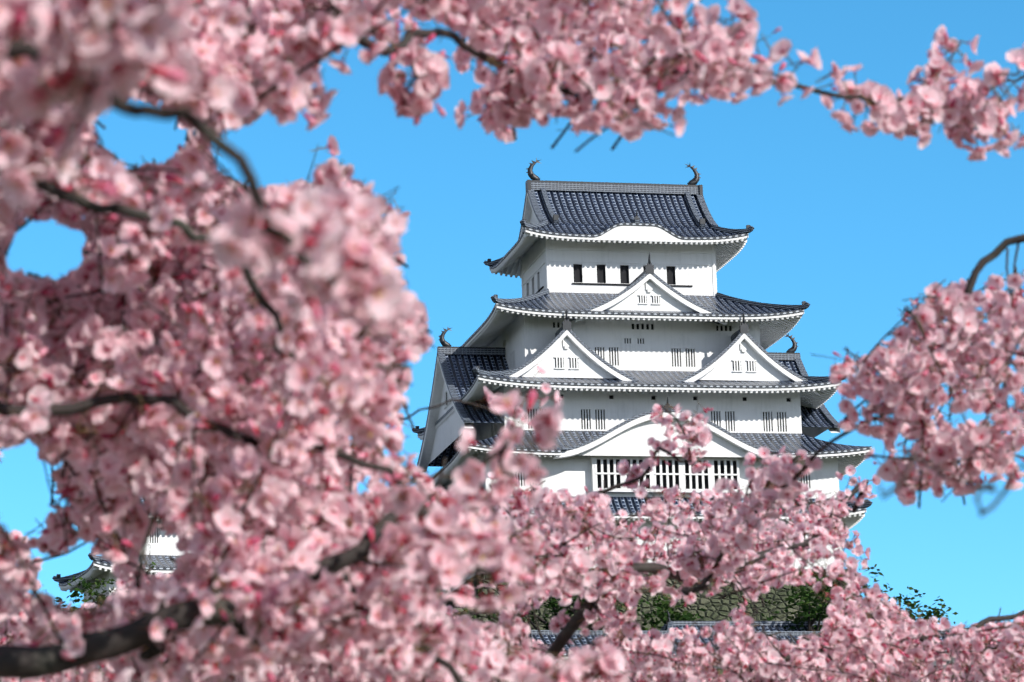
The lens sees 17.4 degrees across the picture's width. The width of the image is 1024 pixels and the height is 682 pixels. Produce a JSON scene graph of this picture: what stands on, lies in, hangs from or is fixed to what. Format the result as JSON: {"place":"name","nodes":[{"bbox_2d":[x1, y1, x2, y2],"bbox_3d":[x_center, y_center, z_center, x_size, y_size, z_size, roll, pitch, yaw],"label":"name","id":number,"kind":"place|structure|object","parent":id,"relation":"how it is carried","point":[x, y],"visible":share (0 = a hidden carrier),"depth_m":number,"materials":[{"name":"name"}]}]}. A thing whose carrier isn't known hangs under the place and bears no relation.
{"place":"outdoors","nodes":[
{"label":"outdoors","id":0,"kind":"place"},
{"bbox_2d":[0,0,1023,627],"label":"sky","id":1,"kind":"structure","parent":0,"point":[852,227],"materials":[{"name":"blue"}]},
{"bbox_2d":[890,628,1019,667],"bbox_3d":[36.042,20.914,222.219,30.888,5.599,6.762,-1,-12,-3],"label":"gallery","id":2,"kind":"object","parent":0,"point":[942,638],"depth_m":221.11,"materials":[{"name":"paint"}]},
{"bbox_3d":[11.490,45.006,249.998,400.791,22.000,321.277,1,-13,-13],"label":"castle hill","id":3,"kind":"structure","parent":0,"visible":0},
{"bbox_2d":[55,562,957,630],"bbox_3d":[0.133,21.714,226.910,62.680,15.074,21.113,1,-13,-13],"label":"green trees","id":4,"kind":"object","parent":3,"relation":"on","point":[809,613],"visible":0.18,"depth_m":227.13,"materials":[{"name":"green plant"}]},
{"bbox_2d":[0,608,1020,681],"bbox_3d":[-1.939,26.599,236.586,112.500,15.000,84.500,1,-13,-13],"label":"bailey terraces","id":5,"kind":"object","parent":3,"relation":"on","point":[542,615],"visible":0.02,"depth_m":236.67,"materials":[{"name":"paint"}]},
{"bbox_2d":[52,498,189,603],"bbox_3d":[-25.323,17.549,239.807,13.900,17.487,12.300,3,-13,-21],"label":"corner turret","id":6,"kind":"object","parent":5,"relation":"on","point":[161,547],"visible":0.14,"depth_m":237.26,"materials":[{"name":"paint"}]},
{"bbox_2d":[97,630,821,668],"bbox_3d":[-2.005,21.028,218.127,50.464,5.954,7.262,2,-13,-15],"label":"wall","id":7,"kind":"structure","parent":5,"relation":"on","point":[549,636],"depth_m":219.93,"materials":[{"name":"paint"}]},
{"bbox_2d":[412,159,872,630],"bbox_3d":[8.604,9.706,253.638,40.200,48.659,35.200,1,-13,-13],"label":"castle","id":8,"kind":"structure","parent":5,"relation":"on","point":[619,319],"depth_m":248.14,"materials":[{"name":"paint"}]},
{"bbox_2d":[660,610,822,630],"bbox_3d":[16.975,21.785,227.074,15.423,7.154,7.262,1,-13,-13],"label":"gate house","id":9,"kind":"structure","parent":5,"relation":"on","point":[768,625],"depth_m":226.85,"materials":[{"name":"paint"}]},
{"label":"ground","id":10,"kind":"structure","parent":0,"visible":0},
{"bbox_2d":[0,0,1023,681],"bbox_3d":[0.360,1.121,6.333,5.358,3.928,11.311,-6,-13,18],"label":"cherry tree branches","id":11,"kind":"object","parent":10,"relation":"on","point":[24,662],"visible":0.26,"depth_m":4.26,"materials":[{"name":"brown plant"}]},
{"bbox_2d":[0,0,1023,681],"bbox_3d":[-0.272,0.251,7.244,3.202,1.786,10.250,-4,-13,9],"label":"cherry blossoms","id":12,"kind":"object","parent":11,"relation":"on","point":[48,88],"visible":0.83,"depth_m":4.65,"materials":[{"name":"pink plant"}]},
{"bbox_2d":[0,0,1023,681],"bbox_3d":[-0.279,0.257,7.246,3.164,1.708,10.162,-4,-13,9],"label":"flower centers","id":13,"kind":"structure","parent":11,"relation":"on","point":[172,76],"depth_m":4.59,"materials":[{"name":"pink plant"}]}
]}

